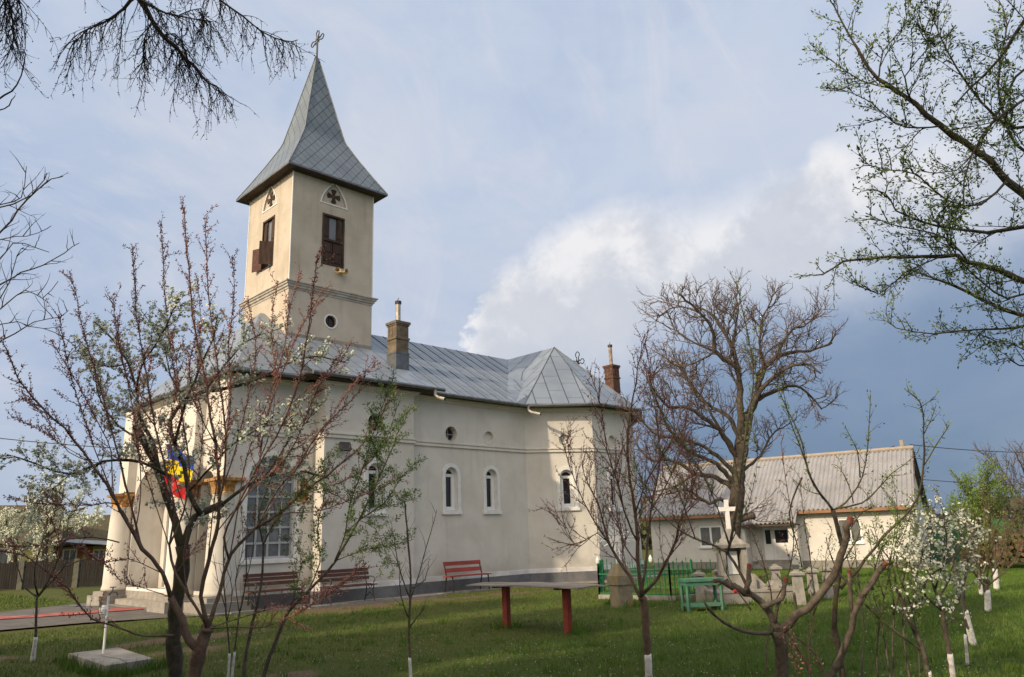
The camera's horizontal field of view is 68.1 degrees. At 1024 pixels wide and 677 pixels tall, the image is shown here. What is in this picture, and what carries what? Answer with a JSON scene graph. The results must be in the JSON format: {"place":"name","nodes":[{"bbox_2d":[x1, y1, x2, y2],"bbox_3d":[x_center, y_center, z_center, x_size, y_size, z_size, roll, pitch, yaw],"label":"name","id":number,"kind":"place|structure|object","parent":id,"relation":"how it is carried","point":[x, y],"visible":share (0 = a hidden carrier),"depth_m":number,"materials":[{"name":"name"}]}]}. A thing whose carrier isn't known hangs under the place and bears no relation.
{"place":"outdoors","nodes":[
{"label":"outdoors","id":0,"kind":"place"},
{"bbox_2d":[0,438,118,448],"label":"overhead cable","id":1,"kind":"object","parent":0,"point":[54,443],"visible":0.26,"depth_m":42.11,"materials":[{"name":"black metal"}]},
{"bbox_2d":[0,603,230,629],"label":"path","id":2,"kind":"structure","parent":0,"point":[12,623],"depth_m":19.59,"materials":[{"name":"concrete"}]},
{"bbox_2d":[0,607,146,618],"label":"carpet runner","id":3,"kind":"object","parent":2,"relation":"on","point":[65,613],"visible":0.85,"depth_m":20.54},
{"bbox_2d":[63,603,111,606],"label":"puddle","id":4,"kind":"object","parent":2,"relation":"on","point":[84,604],"visible":0.33,"depth_m":23.63,"materials":[{"name":"liquid"}]},
{"bbox_2d":[109,572,653,616],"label":"pavement","id":5,"kind":"structure","parent":0,"point":[223,614],"depth_m":22.11,"materials":[{"name":"concrete"}]},
{"bbox_2d":[243,571,305,606],"bbox_3d":[-6.253,6.638,19.995,1.550,0.909,0.581,12,-20,-43],"label":"garden bench","id":6,"kind":"object","parent":5,"relation":"on","point":[277,575],"visible":0.7,"depth_m":20.12,"materials":[{"name":"brown paint"}]},
{"bbox_2d":[317,567,377,604],"bbox_3d":[-4.521,6.819,20.921,1.620,0.909,0.581,12,-20,-43],"label":"garden bench","id":7,"kind":"object","parent":5,"relation":"on","point":[335,573],"visible":0.84,"depth_m":21.06,"materials":[{"name":"brown paint"}]},
{"bbox_2d":[443,560,491,592],"bbox_3d":[-1.437,7.529,24.053,1.720,0.908,0.499,12,-20,-43],"label":"garden bench","id":8,"kind":"object","parent":5,"relation":"on","point":[448,570],"visible":0.95,"depth_m":24.11,"materials":[{"name":"red paint"}]},
{"bbox_2d":[0,525,1023,676],"bbox_3d":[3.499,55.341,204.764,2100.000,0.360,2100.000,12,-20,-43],"label":"ground","id":9,"kind":"structure","parent":0,"point":[82,592],"depth_m":12.61,"materials":[{"name":"green plant"}]},
{"bbox_2d":[0,562,18,589],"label":"board fence bay","id":10,"kind":"object","parent":9,"relation":"on","point":[8,577],"visible":0.96,"depth_m":36.30,"materials":[{"name":"wood"}]},
{"bbox_2d":[0,505,51,575],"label":"blossoming tree","id":11,"kind":"object","parent":9,"relation":"on","point":[9,518],"visible":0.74,"depth_m":48.51,"materials":[{"name":"white plant"}]},
{"bbox_2d":[0,505,62,577],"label":"village cottage","id":12,"kind":"structure","parent":9,"relation":"on","point":[4,557],"depth_m":53.99,"materials":[{"name":"paint"}]},
{"bbox_2d":[0,548,10,562],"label":"window","id":13,"kind":"structure","parent":12,"relation":"in","point":[4,558],"depth_m":52.49,"materials":[{"name":"white plastic"}]},
{"bbox_2d":[16,559,73,589],"bbox_3d":[-22.339,11.396,36.470,2.670,1.450,0.240,-1,-15,-4],"label":"board fence bay","id":14,"kind":"object","parent":9,"relation":"on","point":[26,569],"visible":0.75,"depth_m":36.41,"materials":[{"name":"wood"}]},
{"bbox_2d":[0,150,90,347],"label":"bare tree","id":15,"kind":"object","parent":9,"relation":"on","point":[14,215],"visible":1,"depth_m":7.62,"materials":[{"name":"brown plant"}]},
{"bbox_2d":[5,515,98,661],"bbox_3d":[-7.009,3.937,11.782,1.681,2.395,0.889,-7,-16,19],"label":"young fruit tree","id":16,"kind":"object","parent":9,"relation":"on","point":[35,640],"visible":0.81,"depth_m":11.91,"materials":[{"name":"brown plant"}]},
{"bbox_2d":[17,473,106,561],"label":"blossoming tree","id":17,"kind":"object","parent":9,"relation":"on","point":[44,549],"visible":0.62,"depth_m":47.83,"materials":[{"name":"white plant"}]},
{"bbox_2d":[52,515,110,574],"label":"village cottage","id":18,"kind":"structure","parent":9,"relation":"on","point":[93,544],"depth_m":58.50,"materials":[{"name":"brown paint"}]},
{"bbox_2d":[56,546,83,560],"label":"window","id":19,"kind":"structure","parent":18,"relation":"in","point":[66,552],"depth_m":57.58,"materials":[{"name":"grey glass"}]},
{"bbox_2d":[86,546,105,562],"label":"window","id":20,"kind":"structure","parent":18,"relation":"in","point":[90,548],"depth_m":58.53,"materials":[{"name":"white plastic"}]},
{"bbox_2d":[71,558,104,587],"bbox_3d":[-19.796,11.353,36.651,2.670,1.450,0.240,-1,-15,-4],"label":"board fence bay","id":21,"kind":"object","parent":9,"relation":"on","point":[81,572],"visible":0.44,"depth_m":36.54,"materials":[{"name":"wood"}]},
{"bbox_2d":[68,647,153,674],"bbox_3d":[-6.017,4.866,11.405,0.801,0.172,2.018,12,-20,-43],"label":"well cover","id":22,"kind":"object","parent":9,"relation":"on","point":[110,655],"visible":0.7,"depth_m":11.24,"materials":[{"name":"concrete"}]},
{"bbox_2d":[99,586,118,653],"bbox_3d":[-6.333,4.398,11.848,0.275,0.982,0.115,-4,-15,8],"label":"standpipe","id":23,"kind":"object","parent":22,"relation":"on","point":[104,609],"visible":0.94,"depth_m":11.86,"materials":[{"name":"white metal"}]},
{"bbox_2d":[0,0,323,139],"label":"larch tree","id":24,"kind":"object","parent":9,"relation":"on","point":[158,28],"visible":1,"depth_m":5.09,"materials":[{"name":"brown plant"}]},
{"bbox_2d":[0,279,353,676],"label":"plum tree","id":25,"kind":"object","parent":9,"relation":"on","point":[174,655],"visible":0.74,"depth_m":9.76,"materials":[{"name":"brown plant"}]},
{"bbox_2d":[0,196,407,676],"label":"peach tree","id":26,"kind":"object","parent":9,"relation":"on","point":[198,648],"visible":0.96,"depth_m":9.06,"materials":[{"name":"brown plant"}]},
{"bbox_2d":[204,506,239,676],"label":"young fruit tree","id":27,"kind":"object","parent":9,"relation":"on","point":[229,653],"visible":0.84,"depth_m":9.48,"materials":[{"name":"brown plant"}]},
{"bbox_2d":[231,509,257,676],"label":"young fruit tree","id":28,"kind":"object","parent":9,"relation":"on","point":[234,652],"visible":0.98,"depth_m":9.46,"materials":[{"name":"brown plant"}]},
{"bbox_2d":[241,364,426,676],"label":"green sapling","id":29,"kind":"object","parent":9,"relation":"on","point":[373,450],"visible":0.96,"depth_m":9.51,"materials":[{"name":"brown plant"}]},
{"bbox_2d":[86,30,643,613],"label":"church","id":30,"kind":"structure","parent":9,"relation":"on","point":[492,464],"depth_m":25.96,"materials":[{"name":"paint"}]},
{"bbox_2d":[164,495,174,586],"bbox_3d":[-10.878,6.368,24.648,0.085,3.280,1.500,12,-20,-43],"label":"porch door","id":31,"kind":"structure","parent":30,"relation":"in","point":[169,531],"depth_m":24.98,"materials":[{"name":"white plastic"}]},
{"bbox_2d":[165,444,181,488],"bbox_3d":[-9.707,3.675,21.759,0.855,1.352,0.246,-3,-15,4],"label":"flag","id":32,"kind":"object","parent":30,"relation":"attached to","point":[176,462],"visible":0.11,"depth_m":21.75,"materials":[{"name":"multicoloured fabric"}]},
{"bbox_2d":[172,452,199,498],"bbox_3d":[-9.071,3.780,21.063,0.855,1.352,0.246,-3,-15,4],"label":"flag","id":33,"kind":"object","parent":30,"relation":"attached to","point":[181,479],"visible":0.41,"depth_m":21.04,"materials":[{"name":"multicoloured fabric"}]},
{"bbox_2d":[252,215,274,272],"bbox_3d":[-8.951,-3.382,27.095,0.527,1.920,1.260,12,-20,-43],"label":"belfry window","id":34,"kind":"structure","parent":30,"relation":"in","point":[262,258],"depth_m":27.03,"materials":[{"name":"brown wood"}]},
{"bbox_2d":[238,451,299,564],"bbox_3d":[-6.688,4.644,20.977,1.740,3.030,0.250,12,-20,-43],"label":"window","id":35,"kind":"structure","parent":30,"relation":"in","point":[274,547],"depth_m":20.95,"materials":[{"name":"glass"}]},
{"bbox_2d":[296,479,308,501],"bbox_3d":[-5.987,4.347,21.656,0.360,0.620,0.050,12,-20,-43],"label":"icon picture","id":36,"kind":"object","parent":30,"relation":"attached to","point":[303,499],"visible":0.29,"depth_m":21.63,"materials":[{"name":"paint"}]},
{"bbox_2d":[326,316,334,327],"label":"round window","id":37,"kind":"structure","parent":30,"relation":"in","point":[330,322],"depth_m":26.38,"materials":[{"name":"black glass"}]},
{"bbox_2d":[321,212,344,268],"bbox_3d":[-6.414,-3.480,27.060,0.900,1.920,0.135,12,-20,-43],"label":"belfry window","id":38,"kind":"structure","parent":30,"relation":"in","point":[333,227],"depth_m":27.06,"materials":[{"name":"brown wood"}]},
{"bbox_2d":[335,267,347,274],"bbox_3d":[-6.021,-2.359,26.801,0.339,0.252,0.394,-5,-15,11],"label":"loudspeaker","id":39,"kind":"object","parent":30,"relation":"attached to","point":[337,269],"visible":1,"depth_m":26.84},
{"bbox_2d":[338,442,351,450],"bbox_3d":[-4.902,3.158,22.116,0.340,0.268,0.324,12,-20,-43],"label":"floodlight","id":40,"kind":"object","parent":30,"relation":"attached to","point":[343,446],"visible":0.95,"depth_m":22.01,"materials":[{"name":"black metal"}]},
{"bbox_2d":[368,415,376,431],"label":"round window","id":41,"kind":"structure","parent":30,"relation":"in","point":[370,417],"depth_m":23.39,"materials":[{"name":"black glass"}]},
{"bbox_2d":[364,459,387,515],"bbox_3d":[-4.170,4.479,22.798,0.840,1.700,0.290,12,-20,-43],"label":"window","id":42,"kind":"structure","parent":30,"relation":"in","point":[367,475],"depth_m":22.86,"materials":[{"name":"white plastic"}]},
{"bbox_2d":[446,427,452,440],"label":"round window","id":43,"kind":"structure","parent":30,"relation":"in","point":[449,433],"depth_m":25.82,"materials":[{"name":"black glass"}]},
{"bbox_2d":[442,463,462,513],"bbox_3d":[-2.067,4.997,25.200,0.840,1.670,0.290,12,-20,-43],"label":"window","id":44,"kind":"structure","parent":30,"relation":"in","point":[451,476],"depth_m":25.27,"materials":[{"name":"white plastic"}]},
{"bbox_2d":[483,465,501,513],"bbox_3d":[-0.768,5.273,26.429,0.840,1.670,0.290,12,-20,-43],"label":"window","id":45,"kind":"structure","parent":30,"relation":"in","point":[491,477],"depth_m":26.50,"materials":[{"name":"white paint"}]},
{"bbox_2d":[556,466,579,510],"bbox_3d":[2.019,5.502,27.837,0.840,1.610,0.290,0,-15,-7],"label":"window","id":46,"kind":"structure","parent":30,"relation":"in","point":[571,503],"depth_m":27.84,"materials":[{"name":"white plastic"}]},
{"bbox_2d":[607,467,623,511],"bbox_3d":[3.828,5.703,28.688,0.840,1.670,0.290,12,-20,-43],"label":"window","id":47,"kind":"structure","parent":30,"relation":"in","point":[617,498],"depth_m":28.75,"materials":[{"name":"white paint"}]},
{"bbox_2d":[383,496,436,676],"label":"young fruit tree","id":48,"kind":"object","parent":9,"relation":"on","point":[410,594],"visible":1,"depth_m":9.04,"materials":[{"name":"brown plant"}]},
{"bbox_2d":[230,571,667,614],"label":"kerb","id":49,"kind":"structure","parent":9,"relation":"on","point":[379,601],"depth_m":21.68,"materials":[{"name":"concrete"}]},
{"bbox_2d":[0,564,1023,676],"bbox_3d":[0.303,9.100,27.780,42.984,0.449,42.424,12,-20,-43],"label":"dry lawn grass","id":50,"kind":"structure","parent":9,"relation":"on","point":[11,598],"depth_m":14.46,"materials":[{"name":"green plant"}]},
{"bbox_2d":[466,582,608,633],"bbox_3d":[0.411,4.917,13.835,0.840,0.846,2.850,12,-20,-43],"label":"garden table","id":51,"kind":"object","parent":9,"relation":"on","point":[565,588],"visible":0.97,"depth_m":13.53,"materials":[{"name":"orange paint"}]},
{"bbox_2d":[71,495,1023,549],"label":"hedgerow","id":52,"kind":"object","parent":9,"relation":"on","point":[643,531],"visible":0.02,"depth_m":86.95,"materials":[{"name":"green plant"}]},
{"bbox_2d":[596,516,634,563],"bbox_3d":[2.521,5.258,17.982,1.020,2.060,0.046,-2,-15,0],"label":"iron grave cross","id":53,"kind":"object","parent":9,"relation":"on","point":[617,537],"visible":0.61,"depth_m":18.09,"materials":[{"name":"white metal"}]},
{"bbox_2d":[607,564,633,607],"bbox_3d":[2.511,5.729,17.504,0.460,1.010,0.420,6,-17,-28],"label":"gravestone","id":54,"kind":"object","parent":9,"relation":"on","point":[620,586],"visible":0.71,"depth_m":17.36,"materials":[{"name":"grey stone"}]},
{"bbox_2d":[529,323,723,676],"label":"young fruit tree","id":55,"kind":"object","parent":9,"relation":"on","point":[647,655],"visible":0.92,"depth_m":8.88,"materials":[{"name":"brown plant"}]},
{"bbox_2d":[599,594,695,600],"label":"grave kerb","id":56,"kind":"structure","parent":9,"relation":"on","point":[656,597],"depth_m":18.80,"materials":[{"name":"grey concrete"}]},
{"bbox_2d":[597,557,715,595],"bbox_3d":[3.784,6.399,20.297,4.307,0.940,2.375,-13,-18,36],"label":"grave fence","id":57,"kind":"object","parent":9,"relation":"on","point":[600,571],"visible":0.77,"depth_m":19.89,"materials":[{"name":"green metal"}]},
{"bbox_2d":[692,570,706,601],"bbox_3d":[4.476,5.923,18.036,0.270,0.770,0.270,-2,-15,0],"label":"chain post","id":58,"kind":"object","parent":9,"relation":"on","point":[700,592],"visible":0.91,"depth_m":17.94,"materials":[{"name":"concrete"}]},
{"bbox_2d":[677,577,724,611],"bbox_3d":[4.035,5.457,16.117,0.860,0.690,0.480,0,-15,-7],"label":"grave stand","id":59,"kind":"object","parent":9,"relation":"on","point":[697,581],"visible":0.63,"depth_m":15.98,"materials":[{"name":"green paint"}]},
{"bbox_2d":[711,568,718,586],"bbox_3d":[5.073,6.017,18.516,0.270,0.790,0.270,-2,-15,0],"label":"chain post","id":60,"kind":"object","parent":9,"relation":"on","point":[715,571],"visible":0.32,"depth_m":18.50,"materials":[{"name":"grey stone"}]},
{"bbox_2d":[591,267,853,676],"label":"pruned fruit tree","id":61,"kind":"object","parent":9,"relation":"on","point":[781,659],"visible":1,"depth_m":7.36,"materials":[{"name":"brown plant"}]},
{"bbox_2d":[615,268,848,538],"bbox_3d":[6.329,2.339,21.032,6.960,9.232,4.709,-4,-15,6],"label":"bare tree","id":62,"kind":"object","parent":9,"relation":"on","point":[738,430],"visible":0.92,"depth_m":21.41,"materials":[{"name":"brown plant"}]},
{"bbox_2d":[694,500,793,603],"bbox_3d":[5.576,5.152,18.343,2.100,2.440,1.800,-2,-15,0],"label":"stone monument","id":63,"kind":"object","parent":9,"relation":"on","point":[738,551],"visible":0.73,"depth_m":17.75,"materials":[{"name":"stone"}]},
{"bbox_2d":[728,429,806,676],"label":"young fruit tree","id":64,"kind":"object","parent":9,"relation":"on","point":[737,486],"visible":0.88,"depth_m":8.34,"materials":[{"name":"brown plant"}]},
{"bbox_2d":[767,564,781,585],"bbox_3d":[6.357,5.864,18.225,0.270,0.850,0.270,-2,-15,0],"label":"chain post","id":65,"kind":"object","parent":9,"relation":"on","point":[774,568],"visible":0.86,"depth_m":18.19,"materials":[{"name":"grey concrete"}]},
{"bbox_2d":[641,445,932,568],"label":"village house","id":66,"kind":"structure","parent":9,"relation":"on","point":[832,485],"depth_m":38.54,"materials":[{"name":"beige paint"}]},
{"bbox_2d":[698,525,721,547],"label":"window","id":67,"kind":"structure","parent":66,"relation":"in","point":[706,533],"depth_m":39.96,"materials":[{"name":"white plastic"}]},
{"bbox_2d":[762,526,790,559],"bbox_3d":[13.374,10.270,37.977,1.452,1.676,0.080,-11,-17,30],"label":"house door","id":68,"kind":"structure","parent":66,"relation":"in","point":[774,549],"depth_m":38.02,"materials":[{"name":"white plastic"}]},
{"bbox_2d":[838,518,864,543],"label":"window","id":69,"kind":"structure","parent":66,"relation":"in","point":[841,521],"depth_m":36.40,"materials":[{"name":"white plastic"}]},
{"bbox_2d":[779,624,804,676],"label":"young fruit tree","id":70,"kind":"object","parent":9,"relation":"on","point":[795,664],"visible":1,"depth_m":7.20,"materials":[{"name":"brown plant"}]},
{"bbox_2d":[789,569,806,604],"bbox_3d":[6.292,5.485,16.649,0.270,0.790,0.270,-2,-15,0],"label":"chain post","id":71,"kind":"object","parent":9,"relation":"on","point":[798,584],"visible":0.84,"depth_m":16.58,"materials":[{"name":"beige concrete"}]},
{"bbox_2d":[757,583,846,676],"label":"young fruit tree","id":72,"kind":"object","parent":9,"relation":"on","point":[818,661],"visible":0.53,"depth_m":8.16,"materials":[{"name":"brown plant"}]},
{"bbox_2d":[803,567,820,600],"bbox_3d":[6.944,5.681,17.486,0.270,0.790,0.270,-2,-15,0],"label":"chain post","id":73,"kind":"object","parent":9,"relation":"on","point":[814,571],"visible":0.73,"depth_m":17.44,"materials":[{"name":"grey stone"}]},
{"bbox_2d":[786,460,848,676],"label":"young fruit tree","id":74,"kind":"object","parent":9,"relation":"on","point":[813,581],"visible":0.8,"depth_m":8.10,"materials":[{"name":"brown plant"}]},
{"bbox_2d":[819,565,833,598],"bbox_3d":[7.501,5.789,17.972,0.270,0.790,0.270,-2,-15,0],"label":"chain post","id":75,"kind":"object","parent":9,"relation":"on","point":[828,594],"visible":0.52,"depth_m":17.91,"materials":[{"name":"grey concrete"}]},
{"bbox_2d":[827,560,888,676],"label":"pruned fruit tree","id":76,"kind":"object","parent":9,"relation":"on","point":[846,641],"visible":1,"depth_m":7.88,"materials":[{"name":"brown plant"}]},
{"bbox_2d":[774,372,951,676],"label":"budding fruit tree","id":77,"kind":"object","parent":9,"relation":"on","point":[838,587],"visible":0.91,"depth_m":8.20,"materials":[{"name":"brown plant"}]},
{"bbox_2d":[838,513,894,676],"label":"young fruit tree","id":78,"kind":"object","parent":9,"relation":"on","point":[858,583],"visible":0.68,"depth_m":8.19,"materials":[{"name":"brown plant"}]},
{"bbox_2d":[823,524,959,676],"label":"young fruit tree","id":79,"kind":"object","parent":9,"relation":"on","point":[922,649],"visible":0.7,"depth_m":8.06,"materials":[{"name":"brown plant"}]},
{"bbox_2d":[860,474,928,676],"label":"young fruit tree","id":80,"kind":"object","parent":9,"relation":"on","point":[878,623],"visible":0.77,"depth_m":8.22,"materials":[{"name":"brown plant"}]},
{"bbox_2d":[872,486,920,676],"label":"young fruit tree","id":81,"kind":"object","parent":9,"relation":"on","point":[894,604],"visible":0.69,"depth_m":8.15,"materials":[{"name":"brown plant"}]},
{"bbox_2d":[899,440,904,445],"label":"utility pole","id":82,"kind":"object","parent":9,"relation":"on","point":[901,443],"visible":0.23,"depth_m":43.84,"materials":[{"name":"concrete"}]},
{"bbox_2d":[909,444,1023,452],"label":"overhead cable","id":83,"kind":"object","parent":82,"relation":"attached to","point":[961,449],"visible":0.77,"depth_m":42.72,"materials":[{"name":"black metal"}]},
{"bbox_2d":[790,0,1023,370],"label":"overhanging tree","id":84,"kind":"object","parent":9,"relation":"on","point":[963,260],"visible":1,"depth_m":6.38,"materials":[{"name":"green plant"}]},
{"bbox_2d":[878,497,937,676],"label":"young fruit tree","id":85,"kind":"object","parent":9,"relation":"on","point":[911,583],"visible":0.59,"depth_m":8.07,"materials":[{"name":"brown plant"}]},
{"bbox_2d":[888,484,1001,676],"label":"plum tree","id":86,"kind":"object","parent":9,"relation":"on","point":[928,565],"visible":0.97,"depth_m":7.96,"materials":[{"name":"white plant"}]},
{"bbox_2d":[927,512,996,529],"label":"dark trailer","id":87,"kind":"object","parent":9,"relation":"on","point":[941,518],"visible":0.01,"depth_m":43.77,"materials":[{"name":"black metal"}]},
{"bbox_2d":[955,555,972,664],"bbox_3d":[5.352,3.260,8.915,0.176,1.388,0.387,1,-15,-12],"label":"young fruit tree","id":88,"kind":"object","parent":9,"relation":"on","point":[966,650],"visible":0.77,"depth_m":8.94,"materials":[{"name":"brown plant"}]},
{"bbox_2d":[943,503,993,645],"bbox_3d":[6.234,3.292,10.382,0.887,2.035,0.387,5,-16,-26],"label":"plum tree","id":89,"kind":"object","parent":9,"relation":"on","point":[971,635],"visible":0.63,"depth_m":10.31,"materials":[{"name":"brown plant"}]},
{"bbox_2d":[929,518,1020,559],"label":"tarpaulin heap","id":90,"kind":"object","parent":9,"relation":"on","point":[948,550],"visible":0.15,"depth_m":40.80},
{"bbox_2d":[963,512,998,594],"bbox_3d":[10.981,5.027,17.571,0.949,1.979,0.650,12,-20,-43],"label":"young fruit tree","id":91,"kind":"object","parent":9,"relation":"on","point":[980,587],"visible":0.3,"depth_m":17.43,"materials":[{"name":"brown plant"}]},
{"bbox_2d":[940,453,1022,566],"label":"willow tree","id":92,"kind":"object","parent":9,"relation":"on","point":[975,502],"visible":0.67,"depth_m":32.92,"materials":[{"name":"green plant"}]},
{"bbox_2d":[943,479,1023,611],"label":"young fruit tree","id":93,"kind":"object","parent":9,"relation":"on","point":[986,583],"visible":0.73,"depth_m":14.00,"materials":[{"name":"brown plant"}]},
{"bbox_2d":[946,439,1023,530],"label":"bare tree","id":94,"kind":"object","parent":9,"relation":"on","point":[1019,499],"visible":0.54,"depth_m":38.37,"materials":[{"name":"brown plant"}]},
{"bbox_2d":[959,531,1023,563],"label":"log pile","id":95,"kind":"object","parent":9,"relation":"on","point":[1009,554],"visible":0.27,"depth_m":31.28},
{"bbox_2d":[983,505,1021,588],"bbox_3d":[12.065,5.205,18.651,1.259,2.154,0.737,4,-16,-22],"label":"young fruit tree","id":96,"kind":"object","parent":9,"relation":"on","point":[996,584],"visible":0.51,"depth_m":18.58,"materials":[{"name":"brown plant"}]},
{"bbox_2d":[0,0,1023,515],"label":"sky","id":97,"kind":"structure","parent":0,"point":[542,166],"materials":[{"name":"blue"}]},
{"bbox_2d":[211,590,1009,676],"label":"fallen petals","id":98,"kind":"object","parent":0,"point":[585,642],"visible":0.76,"depth_m":11.37,"materials":[{"name":"white plant"}]},
{"bbox_2d":[923,479,1020,484],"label":"overhead cable","id":99,"kind":"object","parent":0,"point":[957,482],"visible":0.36,"depth_m":50.71,"materials":[{"name":"black metal"}]}
]}

